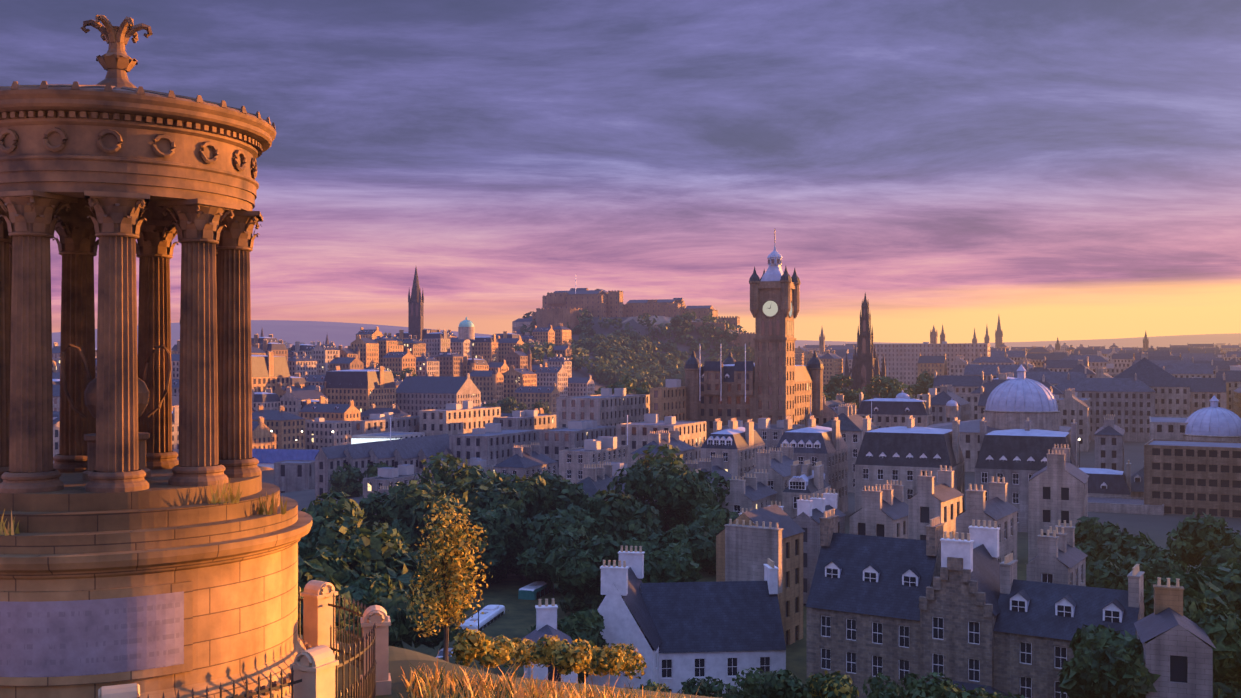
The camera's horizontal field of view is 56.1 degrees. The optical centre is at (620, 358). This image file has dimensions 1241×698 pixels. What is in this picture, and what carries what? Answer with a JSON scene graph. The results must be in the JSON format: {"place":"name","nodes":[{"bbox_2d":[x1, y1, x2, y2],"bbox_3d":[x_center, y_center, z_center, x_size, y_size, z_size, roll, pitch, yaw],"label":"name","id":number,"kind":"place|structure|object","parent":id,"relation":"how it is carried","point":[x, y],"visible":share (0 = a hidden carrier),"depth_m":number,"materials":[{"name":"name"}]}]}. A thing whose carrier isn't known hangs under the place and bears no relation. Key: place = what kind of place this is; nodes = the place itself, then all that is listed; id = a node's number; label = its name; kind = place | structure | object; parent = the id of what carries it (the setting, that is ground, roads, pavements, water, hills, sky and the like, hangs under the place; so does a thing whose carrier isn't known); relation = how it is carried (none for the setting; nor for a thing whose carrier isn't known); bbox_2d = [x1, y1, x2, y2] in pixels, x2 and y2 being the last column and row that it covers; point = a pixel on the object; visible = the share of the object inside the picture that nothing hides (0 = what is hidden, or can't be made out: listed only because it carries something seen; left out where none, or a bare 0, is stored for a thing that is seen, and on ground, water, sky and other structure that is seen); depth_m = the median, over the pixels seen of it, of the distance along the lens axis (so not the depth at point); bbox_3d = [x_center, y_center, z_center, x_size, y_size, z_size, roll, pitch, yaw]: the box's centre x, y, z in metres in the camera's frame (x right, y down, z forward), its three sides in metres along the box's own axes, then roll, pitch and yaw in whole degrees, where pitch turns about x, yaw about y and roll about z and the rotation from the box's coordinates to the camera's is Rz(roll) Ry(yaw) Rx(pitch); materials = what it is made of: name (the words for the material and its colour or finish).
{"place":"outdoors","nodes":[
{"label":"outdoors","id":0,"kind":"place"},
{"bbox_2d":[458,605,508,630],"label":"white tour coach","id":1,"kind":"object","parent":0,"point":[491,614],"visible":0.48,"depth_m":146.24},
{"bbox_2d":[0,0,1240,342],"label":"sky","id":2,"kind":"structure","parent":0,"point":[1063,170],"materials":[{"name":"purple"}]},
{"bbox_2d":[52,317,1240,697],"bbox_3d":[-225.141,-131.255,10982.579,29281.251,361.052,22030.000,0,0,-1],"label":"terrain","id":3,"kind":"structure","parent":0,"point":[516,619],"depth_m":233.81,"materials":[{"name":"plant"}]},
{"bbox_2d":[0,15,311,697],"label":"dugald stewart monument","id":4,"kind":"object","parent":3,"relation":"on","point":[133,549],"visible":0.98,"depth_m":18.73,"materials":[{"name":"stone"}]},
{"bbox_2d":[98,580,390,697],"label":"monument railing","id":5,"kind":"object","parent":3,"relation":"on","point":[316,665],"visible":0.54,"depth_m":21.43,"materials":[{"name":"stone"}]},
{"bbox_2d":[52,323,594,462],"bbox_3d":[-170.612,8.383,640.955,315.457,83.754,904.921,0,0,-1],"label":"city buildings","id":6,"kind":"structure","parent":3,"relation":"on","point":[355,380],"depth_m":753.43,"materials":[{"name":"stone"}]},
{"bbox_2d":[403,492,492,661],"bbox_3d":[-6.681,8.866,45.182,3.325,7.243,3.687,0,0,-1],"label":"young tree","id":7,"kind":"object","parent":3,"relation":"on","point":[445,550],"visible":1,"depth_m":45.13,"materials":[{"name":"plant"}]},
{"bbox_2d":[397,650,700,697],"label":"dry grass on the brow","id":8,"kind":"structure","parent":3,"relation":"on","point":[458,690],"depth_m":21.40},
{"bbox_2d":[252,397,871,492],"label":"bridge","id":9,"kind":"structure","parent":3,"relation":"on","point":[294,469],"depth_m":400.24,"materials":[{"name":"stone"}]},
{"bbox_2d":[513,274,754,349],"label":"castle","id":10,"kind":"structure","parent":3,"relation":"on","point":[560,307],"depth_m":1251.84,"materials":[{"name":"stone"}]},
{"bbox_2d":[171,316,1240,348],"bbox_3d":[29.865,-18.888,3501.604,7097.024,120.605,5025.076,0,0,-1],"label":"distant city","id":11,"kind":"object","parent":3,"relation":"on","point":[520,322],"visible":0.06,"depth_m":1248.59,"materials":[{"name":"stone"}]},
{"bbox_2d":[449,628,1051,697],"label":"hillside shrubs","id":12,"kind":"object","parent":3,"relation":"on","point":[489,652],"visible":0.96,"depth_m":60.28,"materials":[{"name":"plant"}]},
{"bbox_2d":[260,267,1240,441],"bbox_3d":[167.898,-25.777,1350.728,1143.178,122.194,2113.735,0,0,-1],"label":"church spires and domes","id":13,"kind":"object","parent":3,"relation":"on","point":[1018,401],"visible":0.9,"depth_m":344.03,"materials":[{"name":"stone"}]},
{"bbox_2d":[684,229,823,438],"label":"clock tower building","id":14,"kind":"structure","parent":3,"relation":"on","point":[774,383],"depth_m":362.35,"materials":[{"name":"stone"}]},
{"bbox_2d":[283,309,1240,590],"bbox_3d":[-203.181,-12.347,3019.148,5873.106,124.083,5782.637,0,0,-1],"label":"trees","id":15,"kind":"object","parent":3,"relation":"on","point":[1113,553],"visible":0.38,"depth_m":608.39,"materials":[{"name":"plant"}]},
{"bbox_2d":[298,444,1240,697],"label":"broadleaf trees","id":16,"kind":"object","parent":3,"relation":"on","point":[567,537],"visible":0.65,"depth_m":148.72,"materials":[{"name":"plant"}]},
{"bbox_2d":[314,341,1240,562],"bbox_3d":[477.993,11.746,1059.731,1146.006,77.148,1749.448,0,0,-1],"label":"city buildings","id":17,"kind":"structure","parent":3,"relation":"on","point":[1154,398],"depth_m":320.00,"materials":[{"name":"stone"}]},
{"bbox_2d":[843,293,885,398],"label":"scott monument","id":18,"kind":"object","parent":3,"relation":"on","point":[865,368],"visible":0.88,"depth_m":648.50,"materials":[{"name":"stone"}]},
{"bbox_2d":[521,465,1214,697],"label":"hillside houses","id":19,"kind":"structure","parent":3,"relation":"on","point":[924,581],"depth_m":111.29,"materials":[{"name":"stone"}]},
{"bbox_2d":[1230,365,1240,369],"bbox_3d":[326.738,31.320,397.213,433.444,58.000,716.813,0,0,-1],"label":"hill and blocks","id":20,"kind":"structure","parent":3,"relation":"on","point":[1238,367],"depth_m":676.98,"materials":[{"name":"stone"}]},
{"bbox_2d":[252,371,1163,522],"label":"city buildings","id":21,"kind":"structure","parent":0,"point":[783,477],"depth_m":290.79,"materials":[{"name":"stone"}]},
{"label":"hill road","id":22,"kind":"structure","parent":0,"visible":0},
{"bbox_2d":[435,648,453,657],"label":"car","id":23,"kind":"object","parent":22,"relation":"on","point":[440,654],"visible":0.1,"depth_m":133.49,"materials":[{"name":"metal"}]},
{"bbox_2d":[518,581,549,599],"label":"green tour coach","id":24,"kind":"object","parent":22,"relation":"on","point":[535,590],"visible":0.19,"depth_m":161.54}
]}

